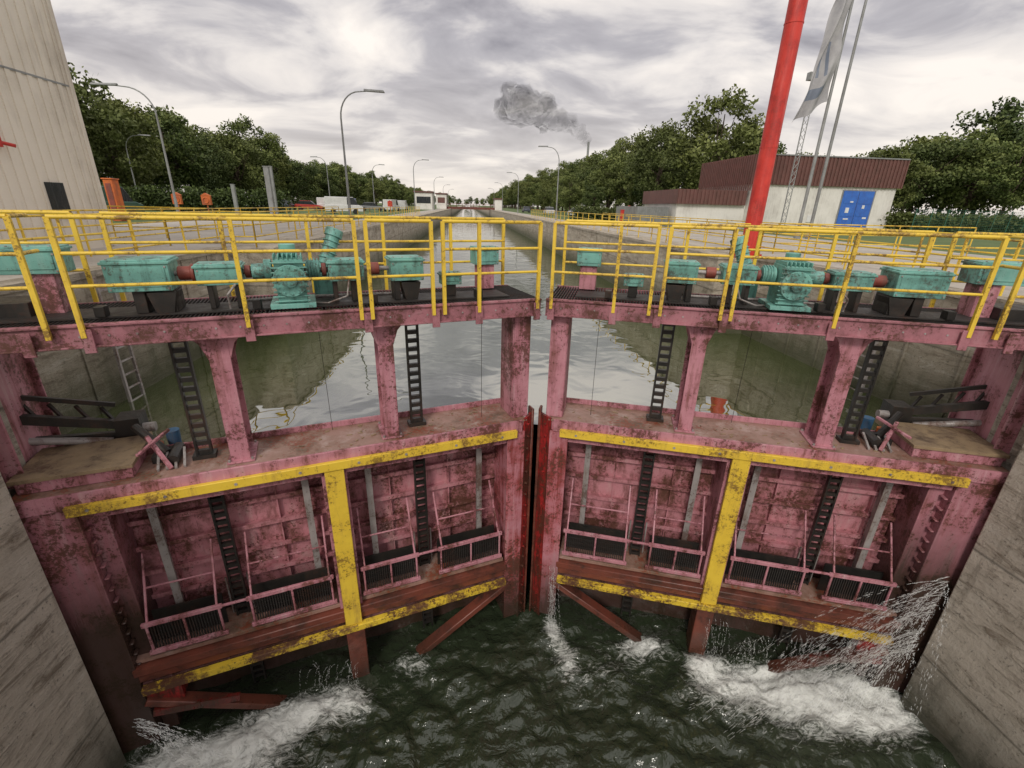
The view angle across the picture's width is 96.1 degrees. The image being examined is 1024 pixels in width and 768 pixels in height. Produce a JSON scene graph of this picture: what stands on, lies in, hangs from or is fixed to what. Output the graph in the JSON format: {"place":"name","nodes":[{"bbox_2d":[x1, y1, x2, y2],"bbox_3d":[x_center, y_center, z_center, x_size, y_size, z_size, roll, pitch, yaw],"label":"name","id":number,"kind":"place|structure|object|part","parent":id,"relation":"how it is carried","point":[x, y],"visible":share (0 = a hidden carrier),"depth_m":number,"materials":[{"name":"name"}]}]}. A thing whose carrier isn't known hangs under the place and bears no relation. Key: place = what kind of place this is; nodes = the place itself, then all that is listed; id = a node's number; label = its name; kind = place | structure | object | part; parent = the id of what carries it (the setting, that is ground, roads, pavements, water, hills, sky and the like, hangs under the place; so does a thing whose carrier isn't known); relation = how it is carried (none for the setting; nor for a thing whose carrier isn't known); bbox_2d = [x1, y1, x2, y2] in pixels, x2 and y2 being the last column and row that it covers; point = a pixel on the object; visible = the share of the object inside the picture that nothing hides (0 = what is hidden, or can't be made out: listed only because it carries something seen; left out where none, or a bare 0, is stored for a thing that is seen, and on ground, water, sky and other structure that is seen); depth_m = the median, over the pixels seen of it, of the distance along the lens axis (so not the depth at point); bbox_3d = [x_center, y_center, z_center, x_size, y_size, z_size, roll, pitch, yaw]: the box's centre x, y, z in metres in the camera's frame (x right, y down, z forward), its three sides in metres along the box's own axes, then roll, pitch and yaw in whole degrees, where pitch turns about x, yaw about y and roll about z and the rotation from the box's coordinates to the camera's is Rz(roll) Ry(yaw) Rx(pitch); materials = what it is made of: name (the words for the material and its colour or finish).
{"place":"outdoors","nodes":[
{"label":"outdoors","id":0,"kind":"place"},
{"bbox_2d":[67,206,917,444],"bbox_3d":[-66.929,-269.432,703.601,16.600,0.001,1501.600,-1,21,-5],"label":"canal water","id":1,"kind":"structure","parent":0,"point":[284,382],"depth_m":11.78,"materials":[{"name":"grey liquid"}]},
{"bbox_2d":[0,203,1023,296],"bbox_3d":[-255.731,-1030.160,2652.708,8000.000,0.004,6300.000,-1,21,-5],"label":"ground","id":2,"kind":"structure","parent":0,"point":[94,260],"depth_m":22.86,"materials":[{"name":"grey concrete"}]},
{"bbox_2d":[0,0,116,250],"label":"clad lock tower","id":3,"kind":"structure","parent":2,"relation":"on","point":[47,162],"depth_m":11.73,"materials":[{"name":"beige metal"}]},
{"bbox_2d":[44,182,71,212],"bbox_3d":[-12.123,-4.878,12.178,0.270,0.850,0.550,-1,21,-5],"label":"louvre window","id":4,"kind":"structure","parent":3,"relation":"in","point":[56,193],"depth_m":12.13,"materials":[{"name":"black glass"}]},
{"bbox_2d":[100,178,126,220],"bbox_3d":[-23.968,-11.125,27.805,0.600,2.400,0.700,-1,21,-5],"label":"orange cabinet","id":5,"kind":"object","parent":2,"relation":"on","point":[113,191],"visible":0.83,"depth_m":27.50,"materials":[{"name":"plastic"}]},
{"bbox_3d":[-23.941,-10.983,27.523,0.300,1.900,0.029,-1,21,-5],"label":"cabinet door","id":6,"kind":"part","parent":5,"relation":"part of","materials":[{"name":"orange metal"}]},
{"bbox_2d":[101,186,144,211],"bbox_3d":[-27.397,-12.068,30.554,1.760,2.030,4.600,7,22,13],"label":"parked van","id":7,"kind":"object","parent":2,"relation":"on","point":[127,199],"visible":0.1,"depth_m":31.48,"materials":[{"name":"paint"}]},
{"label":"windows","id":8,"kind":"part","parent":7,"relation":"part of","materials":[{"name":"black glass"}]},
{"bbox_2d":[89,82,178,210],"bbox_3d":[-25.318,-15.547,31.125,3.695,8.210,0.298,-1,21,-5],"label":"street lamp","id":9,"kind":"object","parent":2,"relation":"on","point":[160,133],"visible":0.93,"depth_m":30.75,"materials":[{"name":"grey metal"}]},
{"bbox_2d":[125,134,149,192],"bbox_3d":[-43.924,-25.282,55.056,3.096,8.210,0.298,-1,21,-5],"label":"street lamp","id":10,"kind":"object","parent":2,"relation":"on","point":[128,155],"visible":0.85,"depth_m":54.14,"materials":[{"name":"grey metal"}]},
{"bbox_2d":[106,205,218,238],"bbox_3d":[-13.824,-5.962,17.006,5.442,1.149,0.048,-1,21,-5],"label":"yellow railing","id":11,"kind":"object","parent":2,"relation":"on","point":[108,206],"visible":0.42,"depth_m":16.99,"materials":[{"name":"metal"}]},
{"bbox_2d":[0,207,339,256],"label":"yellow railing","id":12,"kind":"object","parent":2,"relation":"on","point":[20,228],"visible":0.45,"depth_m":13.26,"materials":[{"name":"metal"}]},
{"bbox_2d":[171,192,182,210],"bbox_3d":[-27.620,-14.871,38.050,0.743,1.845,0.320,-1,21,-5],"label":"lifebuoy cabinet","id":13,"kind":"object","parent":2,"relation":"on","point":[179,198],"visible":0.58,"depth_m":37.81,"materials":[{"name":"orange plastic"}]},
{"bbox_2d":[100,182,299,212],"bbox_3d":[-45.804,-20.491,50.093,41.739,3.004,6.006,-6,22,-20],"label":"hedge","id":14,"kind":"object","parent":2,"relation":"on","point":[221,199],"visible":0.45,"depth_m":53.25,"materials":[{"name":"green plant"}]},
{"bbox_2d":[200,193,212,212],"bbox_3d":[-25.330,-14.893,38.263,0.743,1.845,0.320,-1,21,-5],"label":"lifebuoy cabinet","id":15,"kind":"object","parent":2,"relation":"on","point":[206,199],"visible":0.94,"depth_m":38.03,"materials":[{"name":"orange plastic"}]},
{"bbox_2d":[230,184,238,212],"bbox_3d":[-27.333,-18.213,45.407,0.514,2.790,0.540,-1,21,-5],"label":"signal post","id":16,"kind":"object","parent":2,"relation":"on","point":[234,195],"visible":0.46,"depth_m":45.22,"materials":[{"name":"grey metal"}]},
{"bbox_2d":[125,186,368,206],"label":"hedge","id":17,"kind":"object","parent":2,"relation":"on","point":[295,200],"visible":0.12,"depth_m":112.73,"materials":[{"name":"green plant"}]},
{"bbox_2d":[67,62,452,206],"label":"trees","id":18,"kind":"object","parent":2,"relation":"on","point":[212,160],"visible":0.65,"depth_m":75.15,"materials":[{"name":"green plant"}]},
{"bbox_2d":[262,166,275,213],"bbox_3d":[-19.252,-15.186,36.594,0.616,3.890,0.648,-1,21,-5],"label":"signal post","id":19,"kind":"object","parent":2,"relation":"on","point":[268,184],"visible":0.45,"depth_m":36.33,"materials":[{"name":"grey metal"}]},
{"bbox_2d":[269,166,278,213],"bbox_3d":[-20.316,-16.354,39.268,0.377,4.090,0.396,-1,21,-5],"label":"signal post","id":20,"kind":"object","parent":2,"relation":"on","point":[273,186],"visible":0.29,"depth_m":39.11,"materials":[{"name":"grey metal"}]},
{"bbox_2d":[280,200,294,209],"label":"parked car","id":21,"kind":"object","parent":2,"relation":"on","point":[292,204],"visible":0.3,"depth_m":72.03,"materials":[{"name":"paint"}]},
{"bbox_2d":[294,200,323,210],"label":"parked car","id":22,"kind":"object","parent":2,"relation":"on","point":[306,204],"visible":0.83,"depth_m":74.62,"materials":[{"name":"paint"}]},
{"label":"windows","id":23,"kind":"part","parent":22,"relation":"part of","materials":[{"name":"black glass"}]},
{"bbox_2d":[310,156,329,195],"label":"street lamp","id":24,"kind":"object","parent":2,"relation":"on","point":[327,172],"visible":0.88,"depth_m":75.35,"materials":[{"name":"grey metal"}]},
{"bbox_2d":[316,197,324,210],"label":"parked van","id":25,"kind":"object","parent":2,"relation":"on","point":[320,201],"visible":0.27,"depth_m":76.39,"materials":[{"name":"paint"}]},
{"bbox_2d":[324,196,362,213],"bbox_3d":[-21.631,-22.981,59.188,4.600,2.030,1.760,-6,22,-19],"label":"parked van","id":26,"kind":"object","parent":2,"relation":"on","point":[335,202],"visible":0.86,"depth_m":58.26,"materials":[{"name":"paint"}]},
{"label":"windows","id":27,"kind":"part","parent":26,"relation":"part of","materials":[{"name":"black glass"}]},
{"bbox_2d":[340,89,384,223],"bbox_3d":[-9.787,-15.048,30.885,2.996,8.210,0.298,-1,21,-5],"label":"street lamp","id":28,"kind":"object","parent":2,"relation":"on","point":[345,165],"visible":0.96,"depth_m":30.29,"materials":[{"name":"grey metal"}]},
{"bbox_2d":[360,202,384,210],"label":"parked car","id":29,"kind":"object","parent":2,"relation":"on","point":[372,205],"visible":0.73,"depth_m":81.55,"materials":[{"name":"paint"}]},
{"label":"windows","id":30,"kind":"part","parent":29,"relation":"part of","materials":[{"name":"black glass"}]},
{"bbox_2d":[372,164,383,210],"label":"street lamp","id":31,"kind":"object","parent":2,"relation":"on","point":[372,181],"visible":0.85,"depth_m":87.16,"materials":[{"name":"grey metal"}]},
{"bbox_2d":[387,200,392,212],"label":"lifebuoy cabinet","id":32,"kind":"object","parent":2,"relation":"on","point":[389,202],"visible":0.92,"depth_m":70.48,"materials":[{"name":"orange plastic"}]},
{"bbox_2d":[383,199,399,211],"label":"parked van","id":33,"kind":"object","parent":2,"relation":"on","point":[394,203],"visible":0.63,"depth_m":82.81,"materials":[{"name":"paint"}]},
{"bbox_2d":[397,200,407,210],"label":"parked van","id":34,"kind":"object","parent":2,"relation":"on","point":[402,204],"visible":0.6,"depth_m":96.24,"materials":[{"name":"paint"}]},
{"bbox_2d":[413,159,428,207],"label":"street lamp","id":35,"kind":"object","parent":2,"relation":"on","point":[414,185],"visible":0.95,"depth_m":75.71,"materials":[{"name":"grey metal"}]},
{"bbox_2d":[413,191,433,209],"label":"control hut","id":36,"kind":"object","parent":2,"relation":"on","point":[424,200],"visible":0.8,"depth_m":125.91,"materials":[{"name":"white paint"}]},
{"bbox_2d":[416,196,430,202],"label":"hut window","id":37,"kind":"structure","parent":36,"relation":"in","point":[420,199],"depth_m":125.81,"materials":[{"name":"black glass"}]},
{"bbox_2d":[285,195,643,206],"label":"distant tree line","id":38,"kind":"object","parent":2,"relation":"on","point":[476,200],"visible":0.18,"depth_m":871.37,"materials":[{"name":"green plant"}]},
{"bbox_2d":[435,193,501,209],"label":"canal bridge","id":39,"kind":"structure","parent":2,"relation":"on","point":[441,201],"depth_m":162.22,"materials":[{"name":"metal"}]},
{"bbox_2d":[495,182,502,210],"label":"street lamp","id":40,"kind":"object","parent":2,"relation":"on","point":[502,195],"visible":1,"depth_m":143.95,"materials":[{"name":"grey metal"}]},
{"bbox_2d":[507,172,518,212],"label":"street lamp","id":41,"kind":"object","parent":2,"relation":"on","point":[518,187],"visible":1,"depth_m":98.97,"materials":[{"name":"grey metal"}]},
{"bbox_2d":[522,206,529,212],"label":"parked car","id":42,"kind":"object","parent":2,"relation":"on","point":[525,208],"visible":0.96,"depth_m":118.08,"materials":[{"name":"paint"}]},
{"bbox_2d":[538,146,559,219],"bbox_3d":[4.339,-24.306,55.801,2.697,8.210,0.298,-1,21,-5],"label":"street lamp","id":43,"kind":"object","parent":2,"relation":"on","point":[557,182],"visible":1,"depth_m":55.88,"materials":[{"name":"grey metal"}]},
{"bbox_2d":[543,207,554,214],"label":"parked car","id":44,"kind":"object","parent":2,"relation":"on","point":[551,210],"visible":0.82,"depth_m":90.28,"materials":[{"name":"paint"}]},
{"bbox_2d":[583,142,589,205],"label":"power station chimney","id":45,"kind":"object","parent":2,"relation":"on","point":[588,144],"visible":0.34,"depth_m":818.62,"materials":[{"name":"grey concrete"}]},
{"bbox_2d":[566,205,615,219],"bbox_3d":[19.371,-22.466,61.016,26.511,1.979,5.569,7,22,14],"label":"hedge","id":46,"kind":"object","parent":2,"relation":"on","point":[595,210],"visible":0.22,"depth_m":62.59,"materials":[{"name":"green plant"}]},
{"bbox_2d":[488,115,729,211],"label":"tree row","id":47,"kind":"object","parent":2,"relation":"on","point":[595,180],"visible":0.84,"depth_m":120.65,"materials":[{"name":"green plant"}]},
{"bbox_2d":[619,210,623,220],"bbox_3d":[10.844,-16.486,45.467,0.514,1.390,0.540,-1,21,-5],"label":"hydrant post","id":48,"kind":"object","parent":2,"relation":"on","point":[621,213],"visible":0.43,"depth_m":45.33,"materials":[{"name":"metal"}]},
{"bbox_2d":[624,130,689,193],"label":"deciduous tree","id":49,"kind":"object","parent":2,"relation":"on","point":[651,178],"visible":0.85,"depth_m":80.64,"materials":[{"name":"green plant"}]},
{"bbox_2d":[621,118,698,196],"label":"deciduous tree","id":50,"kind":"object","parent":2,"relation":"on","point":[672,131],"visible":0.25,"depth_m":86.84,"materials":[{"name":"green plant"}]},
{"bbox_2d":[664,83,765,188],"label":"deciduous tree","id":51,"kind":"object","parent":2,"relation":"on","point":[745,131],"visible":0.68,"depth_m":73.35,"materials":[{"name":"green plant"}]},
{"bbox_2d":[721,130,786,157],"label":"deciduous tree","id":52,"kind":"object","parent":2,"relation":"on","point":[780,150],"visible":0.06,"depth_m":75.70,"materials":[{"name":"green plant"}]},
{"bbox_2d":[616,154,910,227],"bbox_3d":[23.546,-18.456,44.670,25.444,6.400,6.999,3,21,4],"label":"door frame and shed","id":53,"kind":"object","parent":2,"relation":"on","point":[654,212],"visible":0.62,"depth_m":43.16,"materials":[{"name":"metal"}]},
{"bbox_2d":[835,191,874,227],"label":"blue doors","id":54,"kind":"structure","parent":53,"relation":"attached to","point":[865,198],"depth_m":43.06,"materials":[{"name":"paint"}]},
{"bbox_2d":[644,184,895,228],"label":"white walls","id":55,"kind":"structure","parent":2,"relation":"on","point":[828,204],"depth_m":42.81,"materials":[{"name":"white paint"}]},
{"bbox_2d":[642,154,910,205],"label":"brown roof fascia","id":56,"kind":"structure","parent":55,"relation":"on","point":[737,172],"depth_m":41.97,"materials":[{"name":"metal"}]},
{"bbox_2d":[806,201,865,221],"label":"door signs","id":57,"kind":"object","parent":55,"relation":"attached to","point":[808,219],"depth_m":43.09,"materials":[{"name":"white plastic"}]},
{"bbox_2d":[780,72,812,224],"bbox_3d":[22.013,-17.558,35.428,1.200,11.110,0.530,-1,21,-5],"label":"antenna mast","id":58,"kind":"object","parent":2,"relation":"on","point":[809,76],"visible":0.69,"depth_m":35.57,"materials":[{"name":"metal"}]},
{"bbox_2d":[602,213,1023,279],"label":"yellow railing","id":59,"kind":"object","parent":2,"relation":"on","point":[898,245],"visible":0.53,"depth_m":14.28,"materials":[{"name":"metal"}]},
{"bbox_2d":[792,0,853,238],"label":"flagpole","id":60,"kind":"object","parent":2,"relation":"on","point":[828,60],"visible":0.98,"depth_m":25.09,"materials":[{"name":"white fabric"}]},
{"bbox_2d":[804,0,867,238],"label":"flagpole","id":61,"kind":"object","parent":2,"relation":"on","point":[836,121],"visible":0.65,"depth_m":26.24,"materials":[{"name":"grey metal"}]},
{"bbox_2d":[849,149,878,156],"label":"deciduous tree","id":62,"kind":"object","parent":2,"relation":"on","point":[863,155],"depth_m":69.81,"materials":[{"name":"green plant"}]},
{"bbox_2d":[774,223,976,255],"bbox_3d":[14.216,-5.585,17.929,8.652,1.149,0.048,-2,21,-8],"label":"yellow railing","id":63,"kind":"object","parent":2,"relation":"on","point":[818,234],"visible":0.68,"depth_m":17.80,"materials":[{"name":"metal"}]},
{"bbox_2d":[869,95,1023,215],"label":"trees","id":64,"kind":"object","parent":2,"relation":"on","point":[971,172],"visible":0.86,"depth_m":57.94,"materials":[{"name":"green plant"}]},
{"bbox_2d":[880,211,1023,232],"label":"hedge","id":65,"kind":"object","parent":2,"relation":"on","point":[899,218],"visible":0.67,"depth_m":43.89,"materials":[{"name":"green plant"}]},
{"bbox_2d":[910,209,1023,232],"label":"green fence","id":66,"kind":"object","parent":2,"relation":"on","point":[944,225],"visible":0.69,"depth_m":42.08,"materials":[{"name":"metal"}]},
{"bbox_2d":[953,239,1023,272],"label":"yellow railing","id":67,"kind":"object","parent":2,"relation":"on","point":[985,248],"visible":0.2,"depth_m":11.91,"materials":[{"name":"metal"}]},
{"bbox_2d":[526,424,537,582],"bbox_3d":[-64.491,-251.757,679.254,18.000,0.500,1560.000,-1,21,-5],"label":"canal bed","id":68,"kind":"object","parent":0,"point":[534,449],"depth_m":19.00,"materials":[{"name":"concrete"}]},
{"bbox_2d":[0,206,975,434],"bbox_3d":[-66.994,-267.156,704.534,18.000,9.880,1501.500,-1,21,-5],"label":"upstream lock wall","id":69,"kind":"structure","parent":68,"relation":"on","point":[906,368],"depth_m":10.79,"materials":[{"name":"concrete"}]},
{"bbox_2d":[92,277,144,401],"bbox_3d":[-7.770,-0.782,9.157,0.050,2.700,0.450,-1,21,-5],"label":"wall ladder","id":70,"kind":"object","parent":69,"relation":"attached to","point":[120,366],"depth_m":9.26,"materials":[{"name":"metal"}]},
{"bbox_2d":[0,206,419,255],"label":"yellow railing","id":71,"kind":"object","parent":69,"relation":"on","point":[62,236],"visible":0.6,"depth_m":12.51,"materials":[{"name":"metal"}]},
{"bbox_2d":[0,206,1023,304],"bbox_3d":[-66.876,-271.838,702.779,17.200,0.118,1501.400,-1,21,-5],"label":"wall coping","id":72,"kind":"object","parent":69,"relation":"on","point":[96,271],"depth_m":13.51,"materials":[{"name":"concrete"}]},
{"bbox_2d":[734,0,807,257],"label":"red signal mast","id":73,"kind":"object","parent":69,"relation":"on","point":[787,56],"visible":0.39,"depth_m":13.93,"materials":[{"name":"red metal"}]},
{"bbox_2d":[531,209,1023,295],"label":"yellow railing","id":74,"kind":"object","parent":69,"relation":"on","point":[918,251],"visible":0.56,"depth_m":14.17,"materials":[{"name":"metal"}]},
{"bbox_2d":[849,291,878,392],"bbox_3d":[8.260,-0.938,10.648,0.050,2.700,0.450,-1,21,-5],"label":"wall ladder","id":75,"kind":"object","parent":69,"relation":"attached to","point":[870,361],"depth_m":10.65,"materials":[{"name":"metal"}]},
{"bbox_2d":[0,356,1023,767],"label":"lock wall","id":76,"kind":"structure","parent":68,"relation":"on","point":[52,712],"depth_m":6.44,"materials":[{"name":"grey concrete"}]},
{"bbox_2d":[0,280,541,753],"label":"lock gate","id":77,"kind":"structure","parent":76,"relation":"attached to","point":[176,572],"depth_m":7.01,"materials":[{"name":"pink metal"}]},
{"bbox_2d":[0,226,498,317],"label":"sluice drive machinery","id":78,"kind":"object","parent":77,"relation":"on","point":[47,279],"visible":0.89,"depth_m":5.73,"materials":[{"name":"teal metal"}]},
{"bbox_2d":[0,210,542,340],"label":"walkway railing","id":79,"kind":"object","parent":77,"relation":"on","point":[19,253],"visible":0.91,"depth_m":5.87,"materials":[{"name":"yellow metal"}]},
{"bbox_2d":[529,283,1023,692],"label":"lock gate","id":80,"kind":"structure","parent":76,"relation":"attached to","point":[702,522],"depth_m":7.89,"materials":[{"name":"pink metal"}]},
{"bbox_2d":[549,219,1023,339],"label":"walkway railing","id":81,"kind":"object","parent":80,"relation":"on","point":[931,235],"visible":0.96,"depth_m":6.49,"materials":[{"name":"yellow metal"}]},
{"bbox_2d":[577,236,1023,321],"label":"sluice drive machinery","id":82,"kind":"object","parent":80,"relation":"on","point":[792,298],"visible":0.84,"depth_m":6.57,"materials":[{"name":"teal metal"}]},
{"bbox_2d":[123,582,961,767],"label":"tailwater surface","id":83,"kind":"object","parent":68,"relation":"on","point":[488,685],"visible":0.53,"depth_m":7.88,"materials":[{"name":"liquid"}]},
{"bbox_2d":[134,661,356,767],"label":"leaking water spray","id":84,"kind":"object","parent":83,"relation":"on","point":[155,731],"visible":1,"depth_m":6.85,"materials":[{"name":"white liquid"}]},
{"bbox_2d":[547,568,949,748],"bbox_3d":[3.743,4.257,7.663,6.520,2.782,1.970,5,21,10],"label":"leaking water spray","id":85,"kind":"object","parent":83,"relation":"on","point":[872,655],"visible":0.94,"depth_m":7.55,"materials":[{"name":"white liquid"}]},
{"bbox_2d":[50,0,1023,218],"label":"sky","id":86,"kind":"structure","parent":0,"point":[473,89],"materials":[{"name":"grey"}]}
]}

